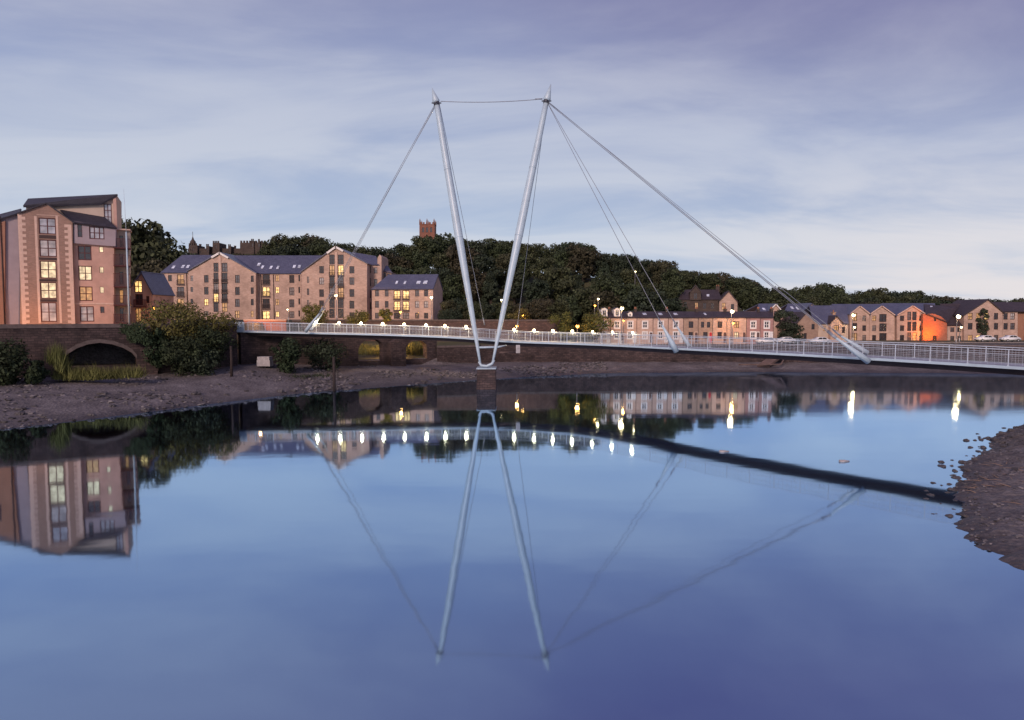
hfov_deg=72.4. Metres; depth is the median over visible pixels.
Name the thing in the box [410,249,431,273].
tree
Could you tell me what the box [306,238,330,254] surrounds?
tree
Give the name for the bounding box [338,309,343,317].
window
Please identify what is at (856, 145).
sky
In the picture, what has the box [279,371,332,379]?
weeds
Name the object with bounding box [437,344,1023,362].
quay wall
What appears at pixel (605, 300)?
tree
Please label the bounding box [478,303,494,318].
shrub
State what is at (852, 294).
tree
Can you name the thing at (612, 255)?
tree
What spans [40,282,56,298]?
window
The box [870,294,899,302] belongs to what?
tree
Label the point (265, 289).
window
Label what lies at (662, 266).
tree
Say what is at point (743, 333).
door
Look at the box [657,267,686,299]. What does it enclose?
tree
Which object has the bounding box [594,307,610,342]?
terraced house
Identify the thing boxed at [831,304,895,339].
gabled flats
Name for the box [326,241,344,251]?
tree
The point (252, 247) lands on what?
castle
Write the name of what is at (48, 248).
window
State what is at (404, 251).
tree
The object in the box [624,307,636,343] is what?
terraced house
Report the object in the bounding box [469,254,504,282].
tree
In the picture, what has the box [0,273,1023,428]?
ground
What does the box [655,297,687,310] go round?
tree
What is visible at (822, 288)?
tree
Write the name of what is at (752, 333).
window
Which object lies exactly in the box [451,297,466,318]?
shrub
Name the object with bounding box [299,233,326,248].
tree
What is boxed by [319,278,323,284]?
window
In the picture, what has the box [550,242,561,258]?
tree
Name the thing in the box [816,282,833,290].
tree
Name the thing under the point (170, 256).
tree
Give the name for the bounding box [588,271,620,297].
tree
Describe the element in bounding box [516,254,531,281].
tree
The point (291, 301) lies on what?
window
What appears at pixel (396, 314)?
window
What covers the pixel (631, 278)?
tree
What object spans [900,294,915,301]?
tree
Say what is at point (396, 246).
tree
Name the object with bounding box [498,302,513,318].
shrub
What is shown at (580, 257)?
tree
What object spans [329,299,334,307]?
window
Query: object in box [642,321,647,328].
window
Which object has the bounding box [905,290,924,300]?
tree
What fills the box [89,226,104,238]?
window
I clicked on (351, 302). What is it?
window
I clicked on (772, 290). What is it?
tree
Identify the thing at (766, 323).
window
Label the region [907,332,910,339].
window
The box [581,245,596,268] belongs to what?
tree
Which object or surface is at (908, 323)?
window
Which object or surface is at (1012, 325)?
window
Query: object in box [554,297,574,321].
shrub
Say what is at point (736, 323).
window
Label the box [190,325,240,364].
bush
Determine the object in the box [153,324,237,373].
abutment wall
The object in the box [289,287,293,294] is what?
window
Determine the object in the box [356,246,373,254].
tree
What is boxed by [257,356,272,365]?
mooring block
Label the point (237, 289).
window
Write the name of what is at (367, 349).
rough grass
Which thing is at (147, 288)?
gabled house
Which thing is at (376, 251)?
tree
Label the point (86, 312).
window
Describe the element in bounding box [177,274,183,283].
window
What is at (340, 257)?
window
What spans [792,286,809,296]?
tree
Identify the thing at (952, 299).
tree
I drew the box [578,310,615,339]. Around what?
tree
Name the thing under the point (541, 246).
tree
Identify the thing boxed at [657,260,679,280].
tree
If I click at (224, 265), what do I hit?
window
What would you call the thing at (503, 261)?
tree
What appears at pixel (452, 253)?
tree
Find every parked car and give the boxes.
[755,337,776,343]
[776,337,796,343]
[808,337,831,343]
[974,335,995,341]
[999,335,1020,341]
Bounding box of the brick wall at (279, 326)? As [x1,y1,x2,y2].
[243,319,286,330]
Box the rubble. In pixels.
[953,424,1023,550]
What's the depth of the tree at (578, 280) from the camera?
206.82 m
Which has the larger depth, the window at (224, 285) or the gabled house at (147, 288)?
the window at (224, 285)
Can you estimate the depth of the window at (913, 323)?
172.37 m
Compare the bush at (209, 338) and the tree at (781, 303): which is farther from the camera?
the tree at (781, 303)
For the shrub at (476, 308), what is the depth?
155.35 m
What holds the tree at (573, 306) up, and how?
on the ground at (67, 408)
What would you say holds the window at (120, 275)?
in the apartment tower at (62, 260)
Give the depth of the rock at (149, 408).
76.83 m
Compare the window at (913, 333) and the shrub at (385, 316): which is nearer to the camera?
the shrub at (385, 316)
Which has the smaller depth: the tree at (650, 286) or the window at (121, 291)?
the window at (121, 291)
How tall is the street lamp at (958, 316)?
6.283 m
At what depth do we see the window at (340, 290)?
172.20 m
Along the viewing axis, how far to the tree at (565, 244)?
233.68 m
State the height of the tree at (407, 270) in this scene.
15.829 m
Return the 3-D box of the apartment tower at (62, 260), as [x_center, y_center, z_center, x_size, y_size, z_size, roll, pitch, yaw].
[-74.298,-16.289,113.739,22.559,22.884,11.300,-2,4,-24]
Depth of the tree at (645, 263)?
216.17 m
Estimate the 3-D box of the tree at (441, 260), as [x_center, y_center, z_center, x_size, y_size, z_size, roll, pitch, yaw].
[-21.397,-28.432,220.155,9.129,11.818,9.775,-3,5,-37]
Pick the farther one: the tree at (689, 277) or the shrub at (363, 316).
the tree at (689, 277)
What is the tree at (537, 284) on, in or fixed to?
on the ground at (67, 408)
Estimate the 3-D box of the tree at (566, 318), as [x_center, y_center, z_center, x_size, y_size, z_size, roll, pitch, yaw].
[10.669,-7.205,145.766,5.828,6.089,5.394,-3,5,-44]
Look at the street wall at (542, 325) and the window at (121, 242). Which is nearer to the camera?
the window at (121, 242)
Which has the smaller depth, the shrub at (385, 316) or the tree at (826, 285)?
the shrub at (385, 316)
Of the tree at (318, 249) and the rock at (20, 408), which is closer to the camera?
the rock at (20, 408)
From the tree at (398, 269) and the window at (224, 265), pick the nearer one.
the window at (224, 265)
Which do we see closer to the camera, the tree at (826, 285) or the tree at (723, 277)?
the tree at (723, 277)
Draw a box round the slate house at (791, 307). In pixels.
[781,303,813,311]
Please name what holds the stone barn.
on the ground at (67, 408)
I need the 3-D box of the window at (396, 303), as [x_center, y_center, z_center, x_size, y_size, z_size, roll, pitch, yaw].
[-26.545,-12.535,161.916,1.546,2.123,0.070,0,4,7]
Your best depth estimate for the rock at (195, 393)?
86.37 m
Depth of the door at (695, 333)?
147.41 m
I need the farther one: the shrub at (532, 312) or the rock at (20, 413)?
the shrub at (532, 312)
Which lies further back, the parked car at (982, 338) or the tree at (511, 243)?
the tree at (511, 243)
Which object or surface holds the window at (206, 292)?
in the sandstone flats at (240, 287)
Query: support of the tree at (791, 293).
on the ground at (67, 408)
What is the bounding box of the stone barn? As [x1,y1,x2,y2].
[775,305,848,341]
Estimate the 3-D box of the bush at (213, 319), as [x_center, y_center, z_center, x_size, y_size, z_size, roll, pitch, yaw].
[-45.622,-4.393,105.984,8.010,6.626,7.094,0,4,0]
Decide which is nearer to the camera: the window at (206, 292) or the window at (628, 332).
the window at (628, 332)
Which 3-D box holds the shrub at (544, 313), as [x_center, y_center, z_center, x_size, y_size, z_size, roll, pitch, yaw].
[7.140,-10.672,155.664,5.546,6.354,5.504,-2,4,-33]
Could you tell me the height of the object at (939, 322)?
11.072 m
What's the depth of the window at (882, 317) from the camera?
172.83 m
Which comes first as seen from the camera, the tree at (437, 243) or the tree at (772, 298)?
the tree at (772, 298)
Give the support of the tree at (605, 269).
on the ground at (67, 408)
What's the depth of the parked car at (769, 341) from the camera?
145.73 m
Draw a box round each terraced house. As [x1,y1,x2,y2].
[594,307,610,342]
[611,307,623,342]
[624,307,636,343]
[637,311,652,343]
[653,307,668,343]
[668,311,683,343]
[684,307,698,343]
[698,311,712,343]
[713,307,726,343]
[727,311,746,343]
[746,307,760,343]
[760,307,773,338]
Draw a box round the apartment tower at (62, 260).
[0,194,131,323]
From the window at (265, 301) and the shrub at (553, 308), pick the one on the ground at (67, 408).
the shrub at (553, 308)
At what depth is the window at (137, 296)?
127.65 m
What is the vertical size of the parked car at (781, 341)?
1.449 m
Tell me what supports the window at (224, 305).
in the sandstone flats at (240, 287)
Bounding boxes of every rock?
[14,406,26,409]
[15,411,24,414]
[96,391,107,394]
[141,406,151,410]
[191,391,200,394]
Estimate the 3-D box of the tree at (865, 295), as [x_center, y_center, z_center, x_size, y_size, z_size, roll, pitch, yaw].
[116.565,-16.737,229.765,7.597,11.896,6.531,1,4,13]
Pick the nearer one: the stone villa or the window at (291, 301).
the window at (291, 301)
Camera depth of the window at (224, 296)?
172.87 m
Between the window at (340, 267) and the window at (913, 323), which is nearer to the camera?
the window at (340, 267)
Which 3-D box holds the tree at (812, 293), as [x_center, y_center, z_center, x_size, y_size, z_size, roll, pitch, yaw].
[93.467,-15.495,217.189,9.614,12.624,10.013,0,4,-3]
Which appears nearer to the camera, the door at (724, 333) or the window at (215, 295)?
the door at (724, 333)
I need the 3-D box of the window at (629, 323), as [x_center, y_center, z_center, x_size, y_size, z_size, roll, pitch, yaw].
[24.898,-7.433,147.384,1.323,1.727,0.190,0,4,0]
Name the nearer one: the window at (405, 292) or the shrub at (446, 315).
the shrub at (446, 315)
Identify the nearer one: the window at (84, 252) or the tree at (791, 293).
the window at (84, 252)
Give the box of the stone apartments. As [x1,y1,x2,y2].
[371,274,442,318]
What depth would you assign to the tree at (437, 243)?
226.00 m
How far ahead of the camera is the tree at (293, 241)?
228.29 m
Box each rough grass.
[358,342,378,355]
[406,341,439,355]
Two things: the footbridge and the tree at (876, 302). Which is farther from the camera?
the tree at (876, 302)
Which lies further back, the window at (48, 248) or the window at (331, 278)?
the window at (331, 278)
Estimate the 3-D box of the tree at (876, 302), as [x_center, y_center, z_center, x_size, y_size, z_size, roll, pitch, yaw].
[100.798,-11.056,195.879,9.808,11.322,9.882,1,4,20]
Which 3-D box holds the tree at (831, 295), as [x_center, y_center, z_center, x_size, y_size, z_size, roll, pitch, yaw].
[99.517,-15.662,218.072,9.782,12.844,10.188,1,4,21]
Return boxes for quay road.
[783,343,1023,344]
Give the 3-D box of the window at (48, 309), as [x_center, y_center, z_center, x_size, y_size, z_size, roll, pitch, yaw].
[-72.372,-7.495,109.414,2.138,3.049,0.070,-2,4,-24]
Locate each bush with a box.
[0,337,31,385]
[23,360,50,384]
[131,299,209,346]
[135,328,173,370]
[160,333,205,375]
[173,347,221,375]
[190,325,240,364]
[192,309,241,346]
[268,337,302,373]
[301,337,348,370]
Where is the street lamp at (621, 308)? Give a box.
[620,307,623,342]
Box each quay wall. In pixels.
[0,324,157,377]
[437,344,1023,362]
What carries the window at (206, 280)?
in the sandstone flats at (240, 287)
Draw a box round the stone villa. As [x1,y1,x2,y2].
[678,285,737,310]
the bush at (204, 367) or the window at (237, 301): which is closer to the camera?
the bush at (204, 367)
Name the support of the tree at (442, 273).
on the ground at (67, 408)
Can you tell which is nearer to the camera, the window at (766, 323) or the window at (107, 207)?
the window at (107, 207)
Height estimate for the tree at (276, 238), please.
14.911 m
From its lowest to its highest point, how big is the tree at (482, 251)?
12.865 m
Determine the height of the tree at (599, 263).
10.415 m
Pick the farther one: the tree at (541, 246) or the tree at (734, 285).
the tree at (541, 246)
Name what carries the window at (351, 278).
in the sandstone flats at (240, 287)
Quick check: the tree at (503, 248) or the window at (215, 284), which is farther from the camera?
the tree at (503, 248)
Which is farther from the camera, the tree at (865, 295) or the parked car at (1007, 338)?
the tree at (865, 295)
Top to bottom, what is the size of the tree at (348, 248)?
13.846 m
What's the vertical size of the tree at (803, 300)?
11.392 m
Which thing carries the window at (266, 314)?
in the sandstone flats at (240, 287)
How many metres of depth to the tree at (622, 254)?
229.84 m
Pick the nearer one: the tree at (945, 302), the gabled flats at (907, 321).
the gabled flats at (907, 321)
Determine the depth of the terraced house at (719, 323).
147.43 m
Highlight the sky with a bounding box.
[0,0,1023,300]
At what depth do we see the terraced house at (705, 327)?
147.44 m
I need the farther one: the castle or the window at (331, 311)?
the castle
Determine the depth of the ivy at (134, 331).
97.98 m
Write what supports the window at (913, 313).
in the gabled flats at (907, 321)
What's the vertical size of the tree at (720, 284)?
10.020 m
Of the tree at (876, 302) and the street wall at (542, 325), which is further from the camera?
the tree at (876, 302)
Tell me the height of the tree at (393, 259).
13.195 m
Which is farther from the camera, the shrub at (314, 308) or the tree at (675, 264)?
the tree at (675, 264)
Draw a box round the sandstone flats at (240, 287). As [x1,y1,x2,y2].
[160,246,395,319]
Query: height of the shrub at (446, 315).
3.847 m
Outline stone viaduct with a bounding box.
[238,332,436,365]
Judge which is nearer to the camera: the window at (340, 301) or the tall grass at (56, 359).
the tall grass at (56, 359)
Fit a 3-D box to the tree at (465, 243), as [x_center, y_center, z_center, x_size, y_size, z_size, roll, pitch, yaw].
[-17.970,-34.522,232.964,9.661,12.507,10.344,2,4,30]
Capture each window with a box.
[38,218,55,233]
[39,239,56,256]
[40,261,56,278]
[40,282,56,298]
[40,302,56,321]
[77,224,81,236]
[78,245,91,259]
[78,266,91,280]
[79,286,92,300]
[80,306,93,321]
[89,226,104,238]
[104,204,111,222]
[119,236,122,247]
[119,254,122,264]
[119,272,122,283]
[119,290,123,302]
[120,308,123,320]
[134,280,141,292]
[135,294,142,304]
[136,308,140,321]
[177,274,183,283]
[177,287,183,295]
[204,275,208,282]
[204,287,208,294]
[204,299,208,305]
[214,263,218,271]
[214,273,217,281]
[214,283,217,292]
[214,294,218,301]
[214,303,218,311]
[222,263,227,271]
[222,273,226,281]
[222,283,226,292]
[222,294,227,301]
[222,303,227,311]
[235,275,239,282]
[235,287,239,294]
[235,299,239,306]
[235,311,239,317]
[263,274,269,283]
[263,287,269,295]
[263,299,269,307]
[263,311,269,318]
[289,275,293,282]
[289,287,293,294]
[289,299,293,306]
[289,311,293,317]
[319,266,323,272]
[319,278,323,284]
[319,289,323,296]
[329,255,334,263]
[329,265,334,274]
[329,276,334,286]
[329,288,334,297]
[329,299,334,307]
[329,309,334,317]
[338,255,343,263]
[338,265,343,274]
[338,276,343,286]
[338,288,343,297]
[338,299,343,307]
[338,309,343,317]
[349,266,353,272]
[349,277,353,284]
[349,289,353,296]
[349,301,353,308]
[394,290,399,298]
[394,301,399,309]
[394,312,399,318]
[403,290,408,298]
[403,301,408,309]
[403,312,408,318]
[614,321,619,328]
[627,321,633,328]
[627,331,632,338]
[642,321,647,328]
[658,321,663,328]
[658,331,663,338]
[673,321,678,328]
[673,331,678,337]
[734,321,738,327]
[750,321,756,328]
[750,331,755,338]
[763,331,769,336]
[764,321,769,328]
[879,314,885,321]
[879,323,885,330]
[879,333,885,339]
[907,312,910,319]
[907,322,910,330]
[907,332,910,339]
[912,312,915,319]
[912,322,916,330]
[912,332,916,339]
[1010,313,1014,319]
[1010,323,1014,329]
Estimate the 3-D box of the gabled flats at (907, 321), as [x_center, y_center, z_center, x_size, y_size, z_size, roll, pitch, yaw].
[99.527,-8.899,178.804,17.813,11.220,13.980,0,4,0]
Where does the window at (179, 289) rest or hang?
in the sandstone flats at (240, 287)
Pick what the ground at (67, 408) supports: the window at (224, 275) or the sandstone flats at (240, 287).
the sandstone flats at (240, 287)
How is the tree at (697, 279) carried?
on the ground at (67, 408)
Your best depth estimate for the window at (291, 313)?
174.74 m
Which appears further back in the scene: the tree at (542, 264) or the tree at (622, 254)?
the tree at (622, 254)
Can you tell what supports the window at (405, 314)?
in the stone apartments
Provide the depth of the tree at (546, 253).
234.11 m
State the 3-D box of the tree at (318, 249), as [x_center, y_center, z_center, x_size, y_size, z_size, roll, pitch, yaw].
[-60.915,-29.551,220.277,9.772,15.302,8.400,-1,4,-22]
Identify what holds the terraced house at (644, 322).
on the ground at (67, 408)
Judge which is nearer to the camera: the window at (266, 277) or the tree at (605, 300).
the window at (266, 277)
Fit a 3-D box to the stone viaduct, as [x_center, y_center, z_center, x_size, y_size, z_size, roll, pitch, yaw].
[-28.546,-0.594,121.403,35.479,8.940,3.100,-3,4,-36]
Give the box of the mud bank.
[953,425,1023,569]
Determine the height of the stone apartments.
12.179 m
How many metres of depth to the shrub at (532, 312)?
155.69 m
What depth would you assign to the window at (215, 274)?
172.58 m
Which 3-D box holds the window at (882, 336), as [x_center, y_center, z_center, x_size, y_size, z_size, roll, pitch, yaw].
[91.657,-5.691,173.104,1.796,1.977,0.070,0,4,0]
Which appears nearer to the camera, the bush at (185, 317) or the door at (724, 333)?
the bush at (185, 317)
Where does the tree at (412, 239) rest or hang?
on the ground at (67, 408)
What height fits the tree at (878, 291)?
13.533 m
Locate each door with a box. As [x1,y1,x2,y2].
[694,332,697,342]
[723,332,726,342]
[742,332,745,341]
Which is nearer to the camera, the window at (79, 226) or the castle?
the window at (79, 226)
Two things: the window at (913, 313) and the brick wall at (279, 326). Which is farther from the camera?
the window at (913, 313)
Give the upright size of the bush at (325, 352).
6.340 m
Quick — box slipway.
[738,349,789,366]
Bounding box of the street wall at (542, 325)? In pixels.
[292,319,559,340]
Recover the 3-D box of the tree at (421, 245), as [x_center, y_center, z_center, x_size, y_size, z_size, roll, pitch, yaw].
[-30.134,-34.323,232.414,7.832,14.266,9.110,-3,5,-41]
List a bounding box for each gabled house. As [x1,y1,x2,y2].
[131,271,174,322]
[745,303,782,337]
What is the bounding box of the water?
[0,372,1023,719]
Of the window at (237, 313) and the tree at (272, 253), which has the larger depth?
the tree at (272, 253)
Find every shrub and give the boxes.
[300,302,328,325]
[343,310,369,325]
[378,309,392,324]
[437,299,458,316]
[437,308,461,318]
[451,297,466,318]
[458,301,475,318]
[466,301,484,318]
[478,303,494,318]
[491,303,501,318]
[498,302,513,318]
[506,308,529,318]
[509,303,526,317]
[526,298,544,318]
[532,298,555,318]
[546,303,561,318]
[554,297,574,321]
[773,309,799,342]
[788,324,804,342]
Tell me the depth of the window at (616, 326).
147.43 m
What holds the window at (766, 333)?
in the terraced house at (767, 325)
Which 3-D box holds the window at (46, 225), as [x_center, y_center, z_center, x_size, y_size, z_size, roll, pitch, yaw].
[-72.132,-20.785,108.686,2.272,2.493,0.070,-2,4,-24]
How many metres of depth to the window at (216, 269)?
172.41 m
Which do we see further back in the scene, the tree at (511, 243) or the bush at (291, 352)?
the tree at (511, 243)
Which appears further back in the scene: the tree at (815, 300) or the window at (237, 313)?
the tree at (815, 300)
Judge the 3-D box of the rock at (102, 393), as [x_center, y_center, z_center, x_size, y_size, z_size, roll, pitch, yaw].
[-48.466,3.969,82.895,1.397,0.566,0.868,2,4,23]
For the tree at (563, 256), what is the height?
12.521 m
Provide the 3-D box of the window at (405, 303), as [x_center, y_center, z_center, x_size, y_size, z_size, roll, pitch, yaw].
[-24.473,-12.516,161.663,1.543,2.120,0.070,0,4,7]
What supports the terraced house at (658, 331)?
on the ground at (67, 408)
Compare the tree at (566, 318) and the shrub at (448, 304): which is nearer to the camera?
the tree at (566, 318)
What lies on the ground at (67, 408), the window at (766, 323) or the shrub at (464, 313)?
the shrub at (464, 313)
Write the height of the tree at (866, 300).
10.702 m
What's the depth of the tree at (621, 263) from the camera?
216.21 m
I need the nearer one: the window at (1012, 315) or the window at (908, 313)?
the window at (908, 313)
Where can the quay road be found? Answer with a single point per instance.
(942, 343)
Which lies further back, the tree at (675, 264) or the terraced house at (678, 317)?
the tree at (675, 264)
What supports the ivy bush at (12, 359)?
on the ground at (67, 408)
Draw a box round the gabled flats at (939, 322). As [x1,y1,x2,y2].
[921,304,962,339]
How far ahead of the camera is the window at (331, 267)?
171.86 m
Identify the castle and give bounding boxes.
[188,232,267,254]
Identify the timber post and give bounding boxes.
[332,357,335,390]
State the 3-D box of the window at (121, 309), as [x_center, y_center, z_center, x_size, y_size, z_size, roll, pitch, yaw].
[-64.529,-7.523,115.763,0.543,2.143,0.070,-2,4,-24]
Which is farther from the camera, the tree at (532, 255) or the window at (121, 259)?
the tree at (532, 255)
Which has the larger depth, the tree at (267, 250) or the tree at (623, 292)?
the tree at (267, 250)
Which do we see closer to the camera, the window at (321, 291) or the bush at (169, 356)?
the bush at (169, 356)
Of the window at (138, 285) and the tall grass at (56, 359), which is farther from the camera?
the window at (138, 285)
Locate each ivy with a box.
[118,320,148,342]
[976,308,989,334]
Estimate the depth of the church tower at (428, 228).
287.24 m
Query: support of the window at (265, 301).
in the sandstone flats at (240, 287)
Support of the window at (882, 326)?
in the gabled flats at (873, 321)
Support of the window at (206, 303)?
in the sandstone flats at (240, 287)
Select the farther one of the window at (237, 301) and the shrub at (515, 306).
the window at (237, 301)
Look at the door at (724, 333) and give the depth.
147.40 m
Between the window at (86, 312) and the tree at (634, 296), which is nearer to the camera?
the window at (86, 312)
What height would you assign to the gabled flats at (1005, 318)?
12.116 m
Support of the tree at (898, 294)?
on the ground at (67, 408)
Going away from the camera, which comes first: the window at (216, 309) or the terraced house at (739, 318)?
the terraced house at (739, 318)
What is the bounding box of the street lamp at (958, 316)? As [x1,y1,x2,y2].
[955,315,960,342]
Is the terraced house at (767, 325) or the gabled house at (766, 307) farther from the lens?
the gabled house at (766, 307)
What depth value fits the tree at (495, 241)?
241.25 m
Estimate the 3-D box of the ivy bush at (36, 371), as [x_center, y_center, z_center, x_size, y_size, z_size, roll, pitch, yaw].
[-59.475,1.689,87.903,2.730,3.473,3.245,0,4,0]
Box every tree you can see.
[122,215,175,281]
[131,232,196,275]
[131,258,169,283]
[261,240,283,254]
[268,233,299,244]
[270,245,285,254]
[272,243,309,254]
[281,235,300,252]
[292,235,309,247]
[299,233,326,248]
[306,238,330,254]
[306,242,328,254]
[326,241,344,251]
[339,246,358,252]
[341,242,358,250]
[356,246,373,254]
[371,247,397,257]
[382,252,413,269]
[388,265,411,273]
[392,243,407,255]
[395,245,413,268]
[400,266,428,273]
[408,235,430,265]
[410,234,432,267]
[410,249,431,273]
[422,232,454,268]
[429,267,453,298]
[430,252,457,276]
[441,273,465,300]
[443,240,470,247]
[444,244,480,272]
[455,266,488,302]
[466,240,493,268]
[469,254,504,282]
[477,272,501,305]
[479,242,511,258]
[482,238,504,257]
[490,252,519,289]
[501,241,523,255]
[501,261,525,303]
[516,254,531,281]
[519,243,539,265]
[520,278,551,305]
[527,257,561,290]
[530,243,547,268]
[538,246,559,261]
[542,266,576,301]
[547,311,575,338]
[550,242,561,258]
[550,249,572,276]
[556,294,581,327]
[558,242,585,255]
[564,243,602,281]
[564,287,594,330]
[571,273,585,304]
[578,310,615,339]
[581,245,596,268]
[585,290,626,322]
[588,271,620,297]
[591,252,612,276]
[598,262,611,276]
[605,253,621,276]
[609,253,634,272]
[611,282,644,310]
[612,254,638,285]
[619,267,645,291]
[621,287,667,310]
[634,259,655,284]
[639,282,662,303]
[647,259,671,284]
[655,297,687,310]
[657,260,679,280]
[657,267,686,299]
[678,271,696,289]
[681,270,699,289]
[692,271,702,285]
[698,273,718,289]
[700,273,722,289]
[716,272,732,295]
[724,276,746,300]
[736,280,763,309]
[758,287,778,303]
[760,289,781,303]
[771,287,799,294]
[777,298,797,307]
[780,290,797,302]
[791,297,806,303]
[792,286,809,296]
[796,290,827,301]
[802,284,826,294]
[807,295,822,304]
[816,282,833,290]
[819,289,845,304]
[822,294,852,304]
[827,284,848,295]
[848,291,859,301]
[856,292,878,303]
[859,297,882,303]
[860,300,878,303]
[861,287,890,297]
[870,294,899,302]
[883,290,911,297]
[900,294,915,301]
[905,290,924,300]
[906,299,927,302]
[925,297,939,303]
[935,299,954,304]
[939,296,963,301]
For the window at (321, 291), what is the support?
in the sandstone flats at (240, 287)
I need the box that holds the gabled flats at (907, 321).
[881,303,934,339]
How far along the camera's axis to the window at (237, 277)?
172.58 m
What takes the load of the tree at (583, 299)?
on the ground at (67, 408)
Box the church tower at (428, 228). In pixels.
[419,220,435,238]
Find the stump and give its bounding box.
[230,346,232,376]
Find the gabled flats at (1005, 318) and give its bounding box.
[952,299,1023,339]
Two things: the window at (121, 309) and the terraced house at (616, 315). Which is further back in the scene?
the terraced house at (616, 315)
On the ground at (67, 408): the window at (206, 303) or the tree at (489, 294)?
the tree at (489, 294)
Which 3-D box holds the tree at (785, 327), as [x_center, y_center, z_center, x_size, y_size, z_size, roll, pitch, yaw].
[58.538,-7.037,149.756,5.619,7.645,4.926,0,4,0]
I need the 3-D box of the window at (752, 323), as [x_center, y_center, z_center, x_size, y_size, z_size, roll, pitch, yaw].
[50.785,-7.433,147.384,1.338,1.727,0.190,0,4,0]
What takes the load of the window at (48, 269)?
in the apartment tower at (62, 260)
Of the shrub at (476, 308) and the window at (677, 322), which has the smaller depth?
the window at (677, 322)
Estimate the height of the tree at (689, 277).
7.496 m
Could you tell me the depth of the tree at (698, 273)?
241.30 m
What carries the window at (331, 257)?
in the sandstone flats at (240, 287)
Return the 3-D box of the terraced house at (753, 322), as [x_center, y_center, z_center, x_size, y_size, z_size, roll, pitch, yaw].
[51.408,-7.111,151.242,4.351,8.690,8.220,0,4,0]
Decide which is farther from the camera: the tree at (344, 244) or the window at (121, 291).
the tree at (344, 244)
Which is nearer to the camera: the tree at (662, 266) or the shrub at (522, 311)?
the shrub at (522, 311)
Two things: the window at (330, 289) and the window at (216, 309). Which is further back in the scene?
the window at (216, 309)
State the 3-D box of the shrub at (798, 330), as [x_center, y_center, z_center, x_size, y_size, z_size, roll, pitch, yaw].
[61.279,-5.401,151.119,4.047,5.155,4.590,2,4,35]
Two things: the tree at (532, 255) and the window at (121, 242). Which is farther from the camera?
the tree at (532, 255)
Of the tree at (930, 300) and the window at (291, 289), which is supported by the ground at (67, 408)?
the tree at (930, 300)
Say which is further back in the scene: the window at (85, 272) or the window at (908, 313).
the window at (908, 313)
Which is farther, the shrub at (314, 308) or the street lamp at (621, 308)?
the street lamp at (621, 308)
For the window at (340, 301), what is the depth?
172.37 m
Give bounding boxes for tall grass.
[43,341,75,373]
[49,360,150,381]
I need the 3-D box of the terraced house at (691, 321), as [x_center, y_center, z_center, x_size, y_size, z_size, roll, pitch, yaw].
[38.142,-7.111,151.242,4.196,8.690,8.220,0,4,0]
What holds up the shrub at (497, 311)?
on the ground at (67, 408)
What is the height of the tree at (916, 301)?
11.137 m
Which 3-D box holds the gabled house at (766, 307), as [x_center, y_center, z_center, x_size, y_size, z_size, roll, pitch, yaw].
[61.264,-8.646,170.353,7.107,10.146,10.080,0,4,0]
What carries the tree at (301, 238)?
on the ground at (67, 408)
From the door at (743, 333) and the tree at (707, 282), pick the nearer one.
the door at (743, 333)
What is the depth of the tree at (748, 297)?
194.74 m
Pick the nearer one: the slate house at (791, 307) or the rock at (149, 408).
the rock at (149, 408)
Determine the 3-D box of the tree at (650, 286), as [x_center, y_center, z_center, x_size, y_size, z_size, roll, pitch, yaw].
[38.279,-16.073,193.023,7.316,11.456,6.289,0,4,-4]
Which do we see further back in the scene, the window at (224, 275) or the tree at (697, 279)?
the tree at (697, 279)
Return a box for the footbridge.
[235,85,1023,389]
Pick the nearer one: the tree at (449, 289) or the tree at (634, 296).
the tree at (634, 296)
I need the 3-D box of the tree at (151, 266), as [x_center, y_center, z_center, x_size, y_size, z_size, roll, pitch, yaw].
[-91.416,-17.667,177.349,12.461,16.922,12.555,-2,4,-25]
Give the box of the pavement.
[779,342,1023,342]
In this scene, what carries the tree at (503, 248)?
on the ground at (67, 408)
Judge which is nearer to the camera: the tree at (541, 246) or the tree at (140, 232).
the tree at (140, 232)
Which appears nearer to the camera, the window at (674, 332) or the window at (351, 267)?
the window at (674, 332)
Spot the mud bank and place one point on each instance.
(1011, 547)
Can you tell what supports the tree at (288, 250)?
on the ground at (67, 408)
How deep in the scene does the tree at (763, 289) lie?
219.88 m
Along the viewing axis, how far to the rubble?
40.88 m
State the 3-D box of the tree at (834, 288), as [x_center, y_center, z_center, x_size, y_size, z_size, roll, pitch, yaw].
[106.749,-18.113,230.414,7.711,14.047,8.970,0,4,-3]
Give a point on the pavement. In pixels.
(931, 342)
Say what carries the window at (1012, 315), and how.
in the gabled flats at (1005, 318)
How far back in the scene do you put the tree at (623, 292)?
192.62 m
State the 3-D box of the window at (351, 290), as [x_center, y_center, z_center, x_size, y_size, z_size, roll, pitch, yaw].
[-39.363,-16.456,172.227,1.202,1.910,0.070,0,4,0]
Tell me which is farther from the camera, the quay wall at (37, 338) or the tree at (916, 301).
the tree at (916, 301)
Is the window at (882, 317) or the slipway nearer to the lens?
the slipway
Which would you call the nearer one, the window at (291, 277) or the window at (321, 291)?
the window at (321, 291)
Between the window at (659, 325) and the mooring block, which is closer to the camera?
the mooring block

